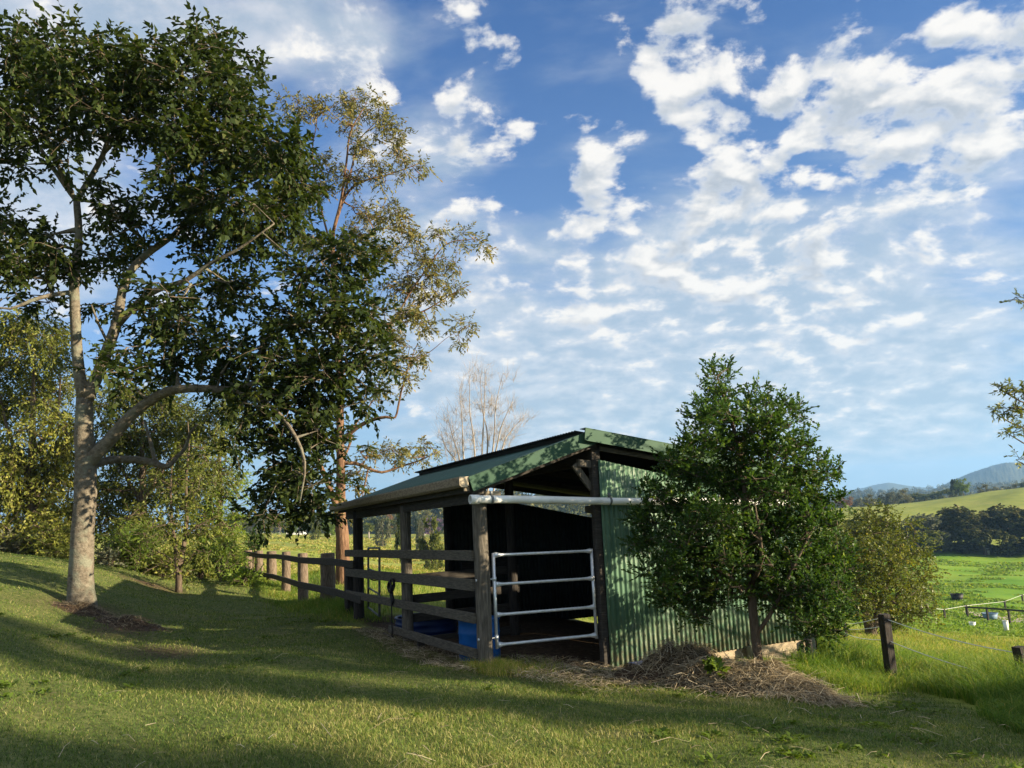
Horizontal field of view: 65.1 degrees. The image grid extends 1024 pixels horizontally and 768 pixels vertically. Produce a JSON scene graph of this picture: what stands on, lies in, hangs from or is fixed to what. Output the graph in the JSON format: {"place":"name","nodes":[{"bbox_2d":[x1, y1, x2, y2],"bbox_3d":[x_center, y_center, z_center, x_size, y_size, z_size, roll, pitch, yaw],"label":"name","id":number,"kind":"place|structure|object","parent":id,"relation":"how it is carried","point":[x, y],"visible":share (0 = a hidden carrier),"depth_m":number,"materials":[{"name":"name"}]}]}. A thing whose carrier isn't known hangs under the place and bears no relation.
{"place":"outdoors","nodes":[
{"label":"outdoors","id":0,"kind":"place"},
{"bbox_2d":[285,504,590,533],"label":"hill","id":1,"kind":"structure","parent":0,"point":[372,532],"depth_m":453.06,"materials":[{"name":"green plant"}]},
{"bbox_2d":[280,489,590,532],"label":"woodland","id":2,"kind":"object","parent":1,"relation":"on","point":[571,508],"visible":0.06,"depth_m":453.12,"materials":[{"name":"green plant"}]},
{"bbox_2d":[0,487,1023,767],"bbox_3d":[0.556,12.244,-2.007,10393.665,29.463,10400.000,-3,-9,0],"label":"ground","id":3,"kind":"structure","parent":0,"point":[554,627],"depth_m":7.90,"materials":[{"name":"green plant"}]},
{"bbox_2d":[0,524,41,554],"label":"shrub","id":4,"kind":"object","parent":3,"relation":"on","point":[12,547],"visible":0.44,"depth_m":22.97,"materials":[{"name":"green plant"}]},
{"bbox_2d":[19,516,69,558],"bbox_3d":[-12.903,4.526,22.610,1.573,1.558,2.550,4,-12,-37],"label":"shrub","id":5,"kind":"object","parent":3,"relation":"on","point":[55,546],"visible":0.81,"depth_m":22.07,"materials":[{"name":"green plant"}]},
{"bbox_2d":[0,301,113,561],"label":"olive tree","id":6,"kind":"object","parent":3,"relation":"on","point":[25,495],"visible":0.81,"depth_m":24.81,"materials":[{"name":"green plant"}]},
{"bbox_2d":[37,599,118,617],"bbox_3d":[-6.588,3.480,12.319,1.324,0.506,1.322,-3,-9,0],"label":"mulch pile","id":7,"kind":"object","parent":3,"relation":"on","point":[86,608],"visible":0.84,"depth_m":12.12,"materials":[{"name":"brown soil"}]},
{"bbox_2d":[94,535,133,566],"bbox_3d":[-10.607,4.529,21.096,1.370,1.177,2.199,-1,-10,-12],"label":"feathery shrub","id":8,"kind":"object","parent":3,"relation":"on","point":[104,558],"visible":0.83,"depth_m":20.90,"materials":[{"name":"green plant"}]},
{"bbox_2d":[90,614,182,632],"bbox_3d":[-5.616,3.587,11.950,1.548,0.404,1.266,-1,-10,-12],"label":"mulch pile","id":9,"kind":"object","parent":3,"relation":"on","point":[129,622],"visible":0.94,"depth_m":11.84,"materials":[{"name":"brown soil"}]},
{"bbox_2d":[94,512,178,574],"bbox_3d":[-10.230,4.386,21.551,2.021,1.848,2.954,7,-13,-44],"label":"feathery shrub","id":10,"kind":"object","parent":3,"relation":"on","point":[135,542],"visible":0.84,"depth_m":21.16,"materials":[{"name":"green plant"}]},
{"bbox_2d":[54,376,254,553],"bbox_3d":[-12.068,3.015,26.758,5.718,7.163,7.965,5,-12,-39],"label":"dark leafy tree","id":11,"kind":"object","parent":3,"relation":"on","point":[134,439],"visible":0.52,"depth_m":26.69,"materials":[{"name":"green plant"}]},
{"bbox_2d":[133,541,192,578],"bbox_3d":[-9.430,4.831,21.679,1.611,1.366,2.435,3,-11,-29],"label":"shrub","id":12,"kind":"object","parent":3,"relation":"on","point":[161,568],"visible":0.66,"depth_m":21.27,"materials":[{"name":"green plant"}]},
{"bbox_2d":[130,424,235,592],"bbox_3d":[-7.807,2.922,19.168,2.195,4.120,3.267,-3,-9,0],"label":"sapling","id":13,"kind":"object","parent":3,"relation":"on","point":[179,561],"visible":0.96,"depth_m":18.95,"materials":[{"name":"green plant"}]},
{"bbox_2d":[182,536,219,578],"bbox_3d":[-9.050,5.183,23.725,1.544,1.543,1.849,0,-10,-16],"label":"shrub","id":14,"kind":"object","parent":3,"relation":"on","point":[200,575],"visible":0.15,"depth_m":23.44,"materials":[{"name":"green plant"}]},
{"bbox_2d":[0,0,421,605],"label":"spreading tree","id":15,"kind":"object","parent":3,"relation":"on","point":[36,74],"visible":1,"depth_m":13.05,"materials":[{"name":"green plant"}]},
{"bbox_2d":[175,442,254,574],"bbox_3d":[-10.748,4.489,28.695,3.029,5.235,4.516,5,-12,-38],"label":"lime green tree","id":16,"kind":"object","parent":3,"relation":"on","point":[211,512],"visible":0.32,"depth_m":28.07,"materials":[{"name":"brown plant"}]},
{"bbox_2d":[197,526,257,581],"bbox_3d":[-8.041,4.828,22.635,1.660,1.686,3.075,2,-10,-25],"label":"feathery shrub","id":17,"kind":"object","parent":3,"relation":"on","point":[224,549],"visible":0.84,"depth_m":22.59,"materials":[{"name":"green plant"}]},
{"bbox_2d":[225,512,250,531],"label":"tree","id":18,"kind":"object","parent":3,"relation":"on","point":[240,523],"visible":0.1,"depth_m":285.62,"materials":[{"name":"green plant"}]},
{"bbox_2d":[213,559,266,586],"bbox_3d":[-7.307,5.246,21.420,1.316,1.144,1.826,2,-11,-28],"label":"shrub","id":19,"kind":"object","parent":3,"relation":"on","point":[244,577],"visible":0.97,"depth_m":21.22,"materials":[{"name":"green plant"}]},
{"bbox_2d":[238,527,264,569],"bbox_3d":[-10.155,6.625,31.304,1.177,2.097,1.965,0,-10,-16],"label":"tree","id":20,"kind":"object","parent":3,"relation":"on","point":[252,545],"visible":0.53,"depth_m":30.98,"materials":[{"name":"green plant"}]},
{"bbox_2d":[247,518,262,533],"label":"field bush","id":21,"kind":"object","parent":3,"relation":"on","point":[251,527],"visible":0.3,"depth_m":276.14,"materials":[{"name":"green plant"}]},
{"bbox_2d":[263,517,273,530],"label":"tree","id":22,"kind":"object","parent":3,"relation":"on","point":[271,527],"visible":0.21,"depth_m":304.94,"materials":[{"name":"green plant"}]},
{"bbox_2d":[156,532,444,578],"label":"field grass","id":23,"kind":"structure","parent":3,"relation":"on","point":[329,547],"depth_m":142.78,"materials":[{"name":"green plant"}]},
{"bbox_2d":[242,550,362,613],"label":"post and rail fence","id":24,"kind":"object","parent":3,"relation":"on","point":[327,562],"visible":0.73,"depth_m":18.35,"materials":[{"name":"brown wood"}]},
{"bbox_2d":[309,516,321,539],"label":"field bush","id":25,"kind":"object","parent":3,"relation":"on","point":[314,531],"visible":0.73,"depth_m":211.04,"materials":[{"name":"green plant"}]},
{"bbox_2d":[321,518,335,538],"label":"tree","id":26,"kind":"object","parent":3,"relation":"on","point":[332,529],"visible":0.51,"depth_m":245.16,"materials":[{"name":"green plant"}]},
{"bbox_2d":[223,512,443,532],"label":"woodland","id":27,"kind":"object","parent":3,"relation":"on","point":[276,529],"visible":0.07,"depth_m":439.87,"materials":[{"name":"green plant"}]},
{"bbox_2d":[347,519,352,534],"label":"tree","id":28,"kind":"object","parent":3,"relation":"on","point":[349,524],"visible":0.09,"depth_m":413.28,"materials":[{"name":"green plant"}]},
{"bbox_2d":[349,517,369,532],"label":"tree","id":29,"kind":"object","parent":3,"relation":"on","point":[364,522],"visible":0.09,"depth_m":414.63,"materials":[{"name":"green plant"}]},
{"bbox_2d":[363,522,373,538],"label":"tree","id":30,"kind":"object","parent":3,"relation":"on","point":[368,527],"visible":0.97,"depth_m":295.02,"materials":[{"name":"green plant"}]},
{"bbox_2d":[368,517,385,533],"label":"tree","id":31,"kind":"object","parent":3,"relation":"on","point":[373,521],"visible":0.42,"depth_m":333.59,"materials":[{"name":"green plant"}]},
{"bbox_2d":[373,518,390,546],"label":"field bush","id":32,"kind":"object","parent":3,"relation":"on","point":[378,530],"visible":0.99,"depth_m":186.51,"materials":[{"name":"green plant"}]},
{"bbox_2d":[268,83,497,584],"bbox_3d":[-3.549,-1.813,22.529,6.552,14.918,4.361,-3,-9,0],"label":"tall gum tree","id":33,"kind":"object","parent":3,"relation":"on","point":[408,283],"visible":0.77,"depth_m":22.73,"materials":[{"name":"green plant"}]},
{"bbox_2d":[381,518,396,537],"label":"tree","id":34,"kind":"object","parent":3,"relation":"on","point":[392,523],"visible":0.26,"depth_m":338.52,"materials":[{"name":"green plant"}]},
{"bbox_2d":[394,513,400,562],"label":"tree","id":35,"kind":"object","parent":3,"relation":"on","point":[397,539],"visible":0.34,"depth_m":103.03,"materials":[{"name":"green plant"}]},
{"bbox_2d":[414,517,419,532],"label":"tree","id":36,"kind":"object","parent":3,"relation":"on","point":[415,522],"visible":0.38,"depth_m":295.38,"materials":[{"name":"green plant"}]},
{"bbox_2d":[415,518,423,549],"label":"field bush","id":37,"kind":"object","parent":3,"relation":"on","point":[420,530],"visible":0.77,"depth_m":167.13,"materials":[{"name":"green plant"}]},
{"bbox_2d":[419,510,430,534],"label":"field gum tree","id":38,"kind":"object","parent":3,"relation":"on","point":[425,513],"visible":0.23,"depth_m":393.91,"materials":[{"name":"green plant"}]},
{"bbox_2d":[394,612,457,635],"bbox_3d":[-1.405,3.959,13.173,1.040,0.309,1.040,-3,-9,0],"label":"plastic drum","id":39,"kind":"object","parent":3,"relation":"on","point":[438,627],"visible":0.38,"depth_m":12.75,"materials":[{"name":"blue plastic"}]},
{"bbox_2d":[416,516,443,569],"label":"field bush","id":40,"kind":"object","parent":3,"relation":"on","point":[434,542],"visible":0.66,"depth_m":102.63,"materials":[{"name":"green plant"}]},
{"bbox_2d":[422,518,443,534],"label":"jacaranda tree","id":41,"kind":"object","parent":3,"relation":"on","point":[427,531],"visible":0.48,"depth_m":353.95,"materials":[{"name":"purple plant"}]},
{"bbox_2d":[437,518,443,534],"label":"tree","id":42,"kind":"object","parent":3,"relation":"on","point":[440,523],"visible":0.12,"depth_m":372.90,"materials":[{"name":"green plant"}]},
{"bbox_2d":[458,615,500,660],"bbox_3d":[-0.421,3.305,10.355,0.551,0.559,0.551,-3,-9,0],"label":"plastic drum","id":43,"kind":"object","parent":3,"relation":"on","point":[467,632],"visible":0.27,"depth_m":10.17,"materials":[{"name":"blue plastic"}]},
{"bbox_2d":[428,352,538,490],"bbox_3d":[-0.989,2.884,31.049,4.689,8.685,3.441,6,-13,-44],"label":"bare tree","id":44,"kind":"object","parent":3,"relation":"on","point":[472,440],"visible":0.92,"depth_m":30.99,"materials":[{"name":"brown plant"}]},
{"bbox_2d":[0,588,1023,767],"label":"lawn weeds","id":45,"kind":"object","parent":3,"relation":"on","point":[796,753],"visible":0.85,"depth_m":6.11,"materials":[{"name":"green plant"}]},
{"bbox_2d":[5,627,1019,767],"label":"loose straw","id":46,"kind":"object","parent":3,"relation":"on","point":[545,669],"visible":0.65,"depth_m":9.25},
{"bbox_2d":[455,646,572,678],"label":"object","id":47,"kind":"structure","parent":3,"relation":"on","point":[498,663],"depth_m":9.39,"materials":[{"name":"green plant"}]},
{"bbox_2d":[212,565,934,698],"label":"tall grass","id":48,"kind":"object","parent":3,"relation":"on","point":[856,681],"visible":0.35,"depth_m":15.08,"materials":[{"name":"green plant"}]},
{"bbox_2d":[329,428,822,669],"bbox_3d":[0.650,3.066,13.683,5.933,3.863,6.779,2,-10,-26],"label":"horse shelter","id":49,"kind":"object","parent":3,"relation":"on","point":[589,462],"visible":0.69,"depth_m":11.44,"materials":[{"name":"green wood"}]},
{"bbox_2d":[367,547,380,616],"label":"steel panel gate","id":50,"kind":"structure","parent":49,"relation":"attached to","point":[378,614],"depth_m":14.01,"materials":[{"name":"black metal"}]},
{"bbox_2d":[387,578,394,637],"bbox_3d":[-1.838,3.508,12.338,0.084,1.027,0.277,2,-10,-26],"label":"halter","id":51,"kind":"object","parent":49,"relation":"hanging from","point":[390,585],"visible":0.99,"depth_m":12.37,"materials":[{"name":"black fabric"}]},
{"bbox_2d":[475,548,597,648],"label":"farm gate","id":52,"kind":"structure","parent":49,"relation":"attached to","point":[498,645],"depth_m":10.03,"materials":[{"name":"metal"}]},
{"bbox_2d":[468,491,785,505],"bbox_3d":[1.819,1.565,10.843,5.207,0.361,0.206,2,-10,-26],"label":"drain pipe","id":53,"kind":"object","parent":49,"relation":"attached to","point":[491,498],"visible":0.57,"depth_m":10.14,"materials":[{"name":"white plastic"}]},
{"bbox_2d":[702,654,731,680],"bbox_3d":[2.288,3.267,9.151,0.302,0.538,1.338,-4,-9,6],"label":"young weed","id":54,"kind":"object","parent":3,"relation":"on","point":[710,663],"visible":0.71,"depth_m":8.64,"materials":[{"name":"green plant"}]},
{"bbox_2d":[575,633,890,713],"bbox_3d":[3.045,3.343,8.980,4.619,1.128,3.152,-3,-9,0],"label":"straw heap","id":55,"kind":"object","parent":3,"relation":"on","point":[667,661],"visible":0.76,"depth_m":8.70,"materials":[{"name":"brown dry plant"}]},
{"bbox_2d":[617,352,875,660],"bbox_3d":[2.745,1.533,9.514,3.025,4.050,2.364,-3,-9,0],"label":"citrus tree","id":56,"kind":"object","parent":3,"relation":"on","point":[738,547],"visible":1,"depth_m":9.25,"materials":[{"name":"green plant"}]},
{"bbox_2d":[808,519,873,556],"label":"field bush","id":57,"kind":"object","parent":3,"relation":"on","point":[835,538],"visible":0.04,"depth_m":181.64,"materials":[{"name":"green plant"}]},
{"bbox_2d":[835,496,853,507],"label":"tree","id":58,"kind":"object","parent":3,"relation":"on","point":[848,501],"visible":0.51,"depth_m":373.70,"materials":[{"name":"green plant"}]},
{"bbox_2d":[849,498,866,506],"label":"field bush","id":59,"kind":"object","parent":3,"relation":"on","point":[858,501],"visible":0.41,"depth_m":391.87,"materials":[{"name":"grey plant"}]},
{"bbox_2d":[864,494,877,505],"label":"field gum tree","id":60,"kind":"object","parent":3,"relation":"on","point":[869,501],"visible":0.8,"depth_m":384.63,"materials":[{"name":"green plant"}]},
{"bbox_2d":[839,515,904,554],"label":"field bush","id":61,"kind":"object","parent":3,"relation":"on","point":[880,516],"visible":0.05,"depth_m":189.44,"materials":[{"name":"green plant"}]},
{"bbox_2d":[817,498,951,634],"bbox_3d":[15.337,7.659,33.166,5.282,5.854,7.198,-5,-10,13],"label":"golden bush tree","id":62,"kind":"object","parent":3,"relation":"on","point":[889,573],"visible":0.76,"depth_m":32.16,"materials":[{"name":"green plant"}]},
{"bbox_2d":[875,491,904,504],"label":"field bush","id":63,"kind":"object","parent":3,"relation":"on","point":[888,498],"visible":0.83,"depth_m":363.40,"materials":[{"name":"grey plant"}]},
{"bbox_2d":[778,625,1023,734],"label":"tall grass","id":64,"kind":"structure","parent":3,"relation":"on","point":[994,689],"depth_m":11.36,"materials":[{"name":"green plant"}]},
{"bbox_2d":[897,489,913,502],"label":"field gum tree","id":65,"kind":"object","parent":3,"relation":"on","point":[907,498],"visible":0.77,"depth_m":394.37,"materials":[{"name":"green plant"}]},
{"bbox_2d":[878,517,944,554],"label":"field bush","id":66,"kind":"object","parent":3,"relation":"on","point":[931,538],"visible":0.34,"depth_m":180.25,"materials":[{"name":"green plant"}]},
{"bbox_2d":[812,557,1023,636],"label":"paddock grass","id":67,"kind":"structure","parent":3,"relation":"on","point":[991,627],"depth_m":95.37,"materials":[{"name":"green plant"}]},
{"bbox_2d":[910,492,930,502],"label":"tree","id":68,"kind":"object","parent":3,"relation":"on","point":[921,497],"visible":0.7,"depth_m":412.72,"materials":[{"name":"green plant"}]},
{"bbox_2d":[900,513,965,551],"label":"field bush","id":69,"kind":"object","parent":3,"relation":"on","point":[930,522],"visible":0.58,"depth_m":185.55,"materials":[{"name":"green plant"}]},
{"bbox_2d":[843,613,1023,676],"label":"electric fence","id":70,"kind":"object","parent":3,"relation":"on","point":[887,641],"visible":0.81,"depth_m":11.44,"materials":[{"name":"brown wood"}]},
{"bbox_2d":[928,494,940,499],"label":"tree","id":71,"kind":"object","parent":3,"relation":"on","point":[933,497],"visible":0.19,"depth_m":422.03,"materials":[{"name":"green plant"}]},
{"bbox_2d":[933,488,964,498],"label":"tree","id":72,"kind":"object","parent":3,"relation":"on","point":[938,494],"visible":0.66,"depth_m":404.25,"materials":[{"name":"green plant"}]},
{"bbox_2d":[950,479,961,495],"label":"tree","id":73,"kind":"object","parent":3,"relation":"on","point":[952,481],"visible":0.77,"depth_m":345.26,"materials":[{"name":"green plant"}]},
{"bbox_2d":[950,593,963,600],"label":"feed tub","id":74,"kind":"object","parent":3,"relation":"on","point":[956,596],"visible":0.93,"depth_m":101.53,"materials":[{"name":"black plastic"}]},
{"bbox_2d":[923,504,1001,550],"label":"tree","id":75,"kind":"object","parent":3,"relation":"on","point":[947,514],"visible":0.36,"depth_m":188.65,"materials":[{"name":"green plant"}]},
{"bbox_2d":[953,477,971,495],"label":"tree","id":76,"kind":"object","parent":3,"relation":"on","point":[962,487],"visible":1,"depth_m":340.06,"materials":[{"name":"green plant"}]},
{"bbox_2d":[919,594,1023,617],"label":"paddock fence","id":77,"kind":"object","parent":3,"relation":"on","point":[944,611],"visible":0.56,"depth_m":83.69,"materials":[{"name":"brown wood"}]},
{"bbox_2d":[975,484,991,492],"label":"field gum tree","id":78,"kind":"object","parent":3,"relation":"on","point":[980,490],"visible":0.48,"depth_m":405.25,"materials":[{"name":"green plant"}]},
{"bbox_2d":[948,509,1019,555],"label":"tree","id":79,"kind":"object","parent":3,"relation":"on","point":[969,530],"visible":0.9,"depth_m":183.66,"materials":[{"name":"green plant"}]},
{"bbox_2d":[981,612,997,619],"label":"water trough","id":80,"kind":"object","parent":3,"relation":"on","point":[993,615],"visible":0.81,"depth_m":79.75,"materials":[{"name":"grey metal"}]},
{"bbox_2d":[966,503,1023,556],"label":"tree","id":81,"kind":"object","parent":3,"relation":"on","point":[1012,517],"visible":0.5,"depth_m":184.10,"materials":[{"name":"green plant"}]},
{"bbox_2d":[966,606,1023,622],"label":"arena rail","id":82,"kind":"object","parent":3,"relation":"on","point":[987,613],"visible":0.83,"depth_m":76.04,"materials":[{"name":"brown wood"}]},
{"bbox_2d":[985,287,1023,468],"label":"overhanging tree","id":83,"kind":"object","parent":3,"relation":"on","point":[1019,410],"visible":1,"depth_m":9.39,"materials":[{"name":"green plant"}]},
{"bbox_2d":[1002,620,1008,630],"bbox_3d":[33.914,16.640,55.099,0.355,0.790,0.360,-3,-9,0],"label":"bucket","id":84,"kind":"object","parent":3,"relation":"on","point":[1005,625],"visible":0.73,"depth_m":54.99,"materials":[{"name":"white paint"}]},
{"bbox_2d":[993,509,1023,553],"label":"tree","id":85,"kind":"object","parent":3,"relation":"on","point":[1018,532],"visible":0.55,"depth_m":184.51,"materials":[{"name":"green plant"}]},
{"bbox_2d":[1004,483,1017,489],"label":"field gum tree","id":86,"kind":"object","parent":3,"relation":"on","point":[1014,486],"visible":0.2,"depth_m":415.01,"materials":[{"name":"green plant"}]},
{"bbox_2d":[0,0,1023,534],"label":"sky","id":87,"kind":"structure","parent":0,"point":[826,197],"materials":[{"name":"blue"}]},
{"bbox_2d":[823,483,932,495],"bbox_3d":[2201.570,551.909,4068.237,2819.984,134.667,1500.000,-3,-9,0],"label":"mountain","id":88,"kind":"structure","parent":0,"point":[883,486],"depth_m":3961.24,"materials":[{"name":"green plant"}]},
{"bbox_2d":[812,485,1017,499],"bbox_3d":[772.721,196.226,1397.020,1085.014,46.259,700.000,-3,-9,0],"label":"hill","id":89,"kind":"structure","parent":0,"point":[875,495],"depth_m":1347.46,"materials":[{"name":"green plant"}]},
{"bbox_2d":[807,478,1023,508],"bbox_3d":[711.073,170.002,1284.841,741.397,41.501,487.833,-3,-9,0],"label":"woodland","id":90,"kind":"object","parent":89,"relation":"on","point":[939,488],"visible":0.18,"depth_m":1366.28,"materials":[{"name":"green plant"}]},
{"bbox_2d":[914,462,1023,491],"bbox_3d":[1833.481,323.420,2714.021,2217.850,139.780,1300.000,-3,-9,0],"label":"mountain","id":91,"kind":"structure","parent":0,"point":[1004,472],"depth_m":2513.93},
{"bbox_2d":[964,611,1023,621],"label":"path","id":92,"kind":"structure","parent":0,"point":[1001,617],"depth_m":80.17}
]}

